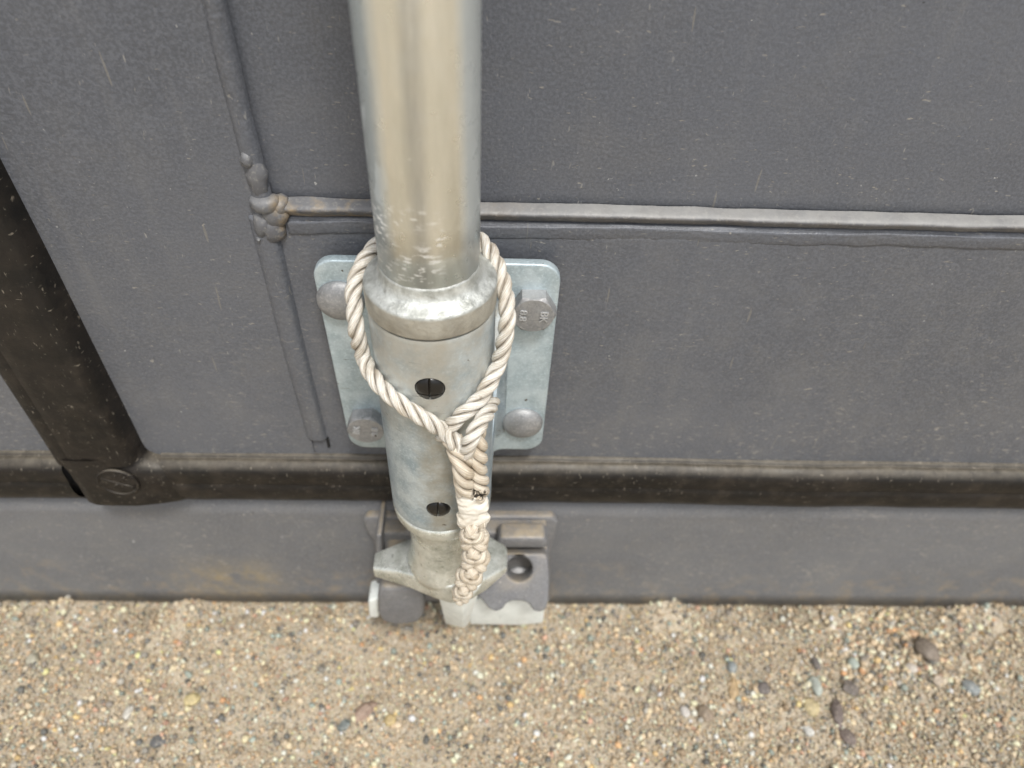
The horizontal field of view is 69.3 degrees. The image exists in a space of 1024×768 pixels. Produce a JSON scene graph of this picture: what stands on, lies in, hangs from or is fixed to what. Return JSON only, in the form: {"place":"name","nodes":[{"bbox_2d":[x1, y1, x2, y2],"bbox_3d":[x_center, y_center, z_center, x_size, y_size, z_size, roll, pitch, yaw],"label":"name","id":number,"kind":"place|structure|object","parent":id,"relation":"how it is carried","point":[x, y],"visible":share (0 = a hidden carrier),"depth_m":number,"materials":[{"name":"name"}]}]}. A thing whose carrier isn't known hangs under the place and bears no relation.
{"place":"outdoors","nodes":[
{"label":"outdoors","id":0,"kind":"place"},
{"bbox_2d":[0,595,1023,767],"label":"ground","id":1,"kind":"structure","parent":0,"point":[653,608],"depth_m":0.47,"materials":[{"name":"beige gravel"}]},
{"bbox_2d":[26,652,38,665],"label":"pebble","id":2,"kind":"object","parent":1,"relation":"on","point":[31,658],"visible":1,"depth_m":0.47,"materials":[{"name":"stone"}]},
{"bbox_2d":[122,705,133,719],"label":"pebble","id":3,"kind":"object","parent":1,"relation":"on","point":[127,712],"visible":1,"depth_m":0.45,"materials":[{"name":"stone"}]},
{"bbox_2d":[149,734,165,748],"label":"pebble","id":4,"kind":"object","parent":1,"relation":"on","point":[157,741],"visible":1,"depth_m":0.44,"materials":[{"name":"stone"}]},
{"bbox_2d":[183,693,200,705],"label":"pebble","id":5,"kind":"object","parent":1,"relation":"on","point":[191,699],"visible":1,"depth_m":0.46,"materials":[{"name":"stone"}]},
{"bbox_2d":[337,719,349,731],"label":"pebble","id":6,"kind":"object","parent":1,"relation":"on","point":[344,724],"visible":1,"depth_m":0.45,"materials":[{"name":"stone"}]},
{"bbox_2d":[354,701,377,723],"bbox_3d":[-0.090,0.203,0.458,0.018,0.008,0.011,-29,64,-27],"label":"pebble","id":7,"kind":"object","parent":1,"relation":"on","point":[363,711],"visible":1,"depth_m":0.46,"materials":[{"name":"stone"}]},
{"bbox_2d":[384,714,395,725],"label":"pebble","id":8,"kind":"object","parent":1,"relation":"on","point":[389,719],"visible":1,"depth_m":0.45,"materials":[{"name":"stone"}]},
{"bbox_2d":[0,441,1023,605],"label":"shipping container","id":9,"kind":"object","parent":1,"relation":"on","point":[214,550],"visible":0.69,"depth_m":0.47,"materials":[{"name":"grey metal"}]},
{"bbox_2d":[0,375,85,497],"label":"container door","id":10,"kind":"structure","parent":9,"relation":"attached to","point":[30,467],"depth_m":0.39,"materials":[{"name":"grey paint"}]},
{"bbox_2d":[364,501,557,623],"bbox_3d":[-0.030,0.119,0.445,0.117,0.113,0.047,1,45,-2],"label":"cam keeper","id":11,"kind":"object","parent":9,"relation":"attached to","point":[526,538],"visible":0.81,"depth_m":0.42,"materials":[{"name":"grey paint"}]},
{"bbox_2d":[0,0,1023,508],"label":"container door","id":12,"kind":"structure","parent":9,"relation":"attached to","point":[778,244],"depth_m":0.30,"materials":[{"name":"grey paint"}]},
{"bbox_2d":[314,255,559,531],"bbox_3d":[-0.032,0.012,0.319,0.100,0.142,0.070,1,45,-2],"label":"rod bracket","id":13,"kind":"object","parent":12,"relation":"attached to","point":[442,379],"visible":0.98,"depth_m":0.30,"materials":[{"name":"metal"}]},
{"bbox_2d":[348,0,543,626],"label":"locking bar","id":14,"kind":"object","parent":13,"relation":"attached to","point":[430,273],"visible":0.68,"depth_m":0.22,"materials":[{"name":"metal"}]},
{"bbox_2d":[344,232,515,605],"bbox_3d":[-0.031,0.024,0.308,0.060,0.175,0.064,1,45,-2],"label":"rope","id":15,"kind":"object","parent":14,"relation":"attached to","point":[467,456],"visible":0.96,"depth_m":0.27,"materials":[{"name":"fabric"}]},
{"bbox_2d":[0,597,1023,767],"bbox_3d":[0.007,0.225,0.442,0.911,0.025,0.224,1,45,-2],"label":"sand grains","id":16,"kind":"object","parent":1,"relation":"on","point":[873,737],"visible":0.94,"depth_m":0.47},
{"bbox_2d":[680,705,689,717],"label":"pebble","id":17,"kind":"object","parent":1,"relation":"on","point":[685,711],"visible":1,"depth_m":0.46,"materials":[{"name":"stone"}]},
{"bbox_2d":[697,705,713,722],"bbox_3d":[0.121,0.206,0.463,0.009,0.008,0.012,-31,59,-21],"label":"pebble","id":18,"kind":"object","parent":1,"relation":"on","point":[705,713],"visible":1,"depth_m":0.46,"materials":[{"name":"stone"}]},
{"bbox_2d":[726,660,736,672],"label":"pebble","id":19,"kind":"object","parent":1,"relation":"on","point":[731,666],"visible":1,"depth_m":0.48,"materials":[{"name":"stone"}]},
{"bbox_2d":[728,677,738,699],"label":"pebble","id":20,"kind":"object","parent":1,"relation":"on","point":[733,692],"visible":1,"depth_m":0.47,"materials":[{"name":"stone"}]},
{"bbox_2d":[757,681,770,694],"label":"pebble","id":21,"kind":"object","parent":1,"relation":"on","point":[763,688],"visible":1,"depth_m":0.47,"materials":[{"name":"stone"}]},
{"bbox_2d":[802,725,814,736],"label":"pebble","id":22,"kind":"object","parent":1,"relation":"on","point":[808,731],"visible":1,"depth_m":0.46,"materials":[{"name":"stone"}]},
{"bbox_2d":[803,698,819,717],"bbox_3d":[0.189,0.205,0.470,0.011,0.008,0.010,33,53,27],"label":"pebble","id":23,"kind":"object","parent":1,"relation":"on","point":[812,706],"visible":1,"depth_m":0.47,"materials":[{"name":"stone"}]},
{"bbox_2d":[809,675,822,695],"bbox_3d":[0.197,0.196,0.480,0.007,0.007,0.015,-4,35,7],"label":"pebble","id":24,"kind":"object","parent":1,"relation":"on","point":[816,687],"visible":1,"depth_m":0.48,"materials":[{"name":"stone"}]},
{"bbox_2d":[811,656,820,671],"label":"pebble","id":25,"kind":"object","parent":1,"relation":"on","point":[815,662],"visible":1,"depth_m":0.49,"materials":[{"name":"stone"}]},
{"bbox_2d":[831,698,843,728],"bbox_3d":[0.205,0.208,0.467,0.008,0.007,0.019,15,48,-3],"label":"pebble","id":26,"kind":"object","parent":1,"relation":"on","point":[837,713],"visible":1,"depth_m":0.47,"materials":[{"name":"stone"}]},
{"bbox_2d":[838,728,856,745],"bbox_3d":[0.207,0.219,0.459,0.012,0.008,0.010,31,52,25],"label":"pebble","id":27,"kind":"object","parent":1,"relation":"on","point":[847,736],"visible":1,"depth_m":0.46,"materials":[{"name":"stone"}]},
{"bbox_2d":[843,680,858,696],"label":"pebble","id":28,"kind":"object","parent":1,"relation":"on","point":[851,687],"visible":1,"depth_m":0.48,"materials":[{"name":"stone"}]},
{"bbox_2d":[847,657,858,669],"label":"pebble","id":29,"kind":"object","parent":1,"relation":"on","point":[853,662],"visible":1,"depth_m":0.49,"materials":[{"name":"stone"}]},
{"bbox_2d":[821,608,963,685],"bbox_3d":[0.256,0.178,0.501,0.084,0.014,0.053,1,45,-2],"label":"gravel patch","id":30,"kind":"object","parent":1,"relation":"on","point":[874,642],"visible":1,"depth_m":0.50,"materials":[{"name":"beige gravel"}]},
{"bbox_2d":[905,663,917,673],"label":"pebble","id":31,"kind":"object","parent":1,"relation":"on","point":[912,668],"visible":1,"depth_m":0.49,"materials":[{"name":"stone"}]},
{"bbox_2d":[908,629,917,637],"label":"pebble","id":32,"kind":"object","parent":1,"relation":"on","point":[913,632],"visible":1,"depth_m":0.51,"materials":[{"name":"stone"}]},
{"bbox_2d":[914,637,939,661],"bbox_3d":[0.279,0.179,0.498,0.015,0.012,0.018,-8,38,-15],"label":"pebble","id":33,"kind":"object","parent":1,"relation":"on","point":[926,649],"visible":1,"depth_m":0.49,"materials":[{"name":"stone"}]},
{"bbox_2d":[933,675,942,685],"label":"pebble","id":34,"kind":"object","parent":1,"relation":"on","point":[937,680],"visible":1,"depth_m":0.48,"materials":[{"name":"stone"}]},
{"bbox_2d":[962,680,980,695],"bbox_3d":[0.298,0.197,0.481,0.009,0.008,0.011,-27,45,-29],"label":"pebble","id":35,"kind":"object","parent":1,"relation":"on","point":[972,687],"visible":1,"depth_m":0.48,"materials":[{"name":"stone"}]}
]}

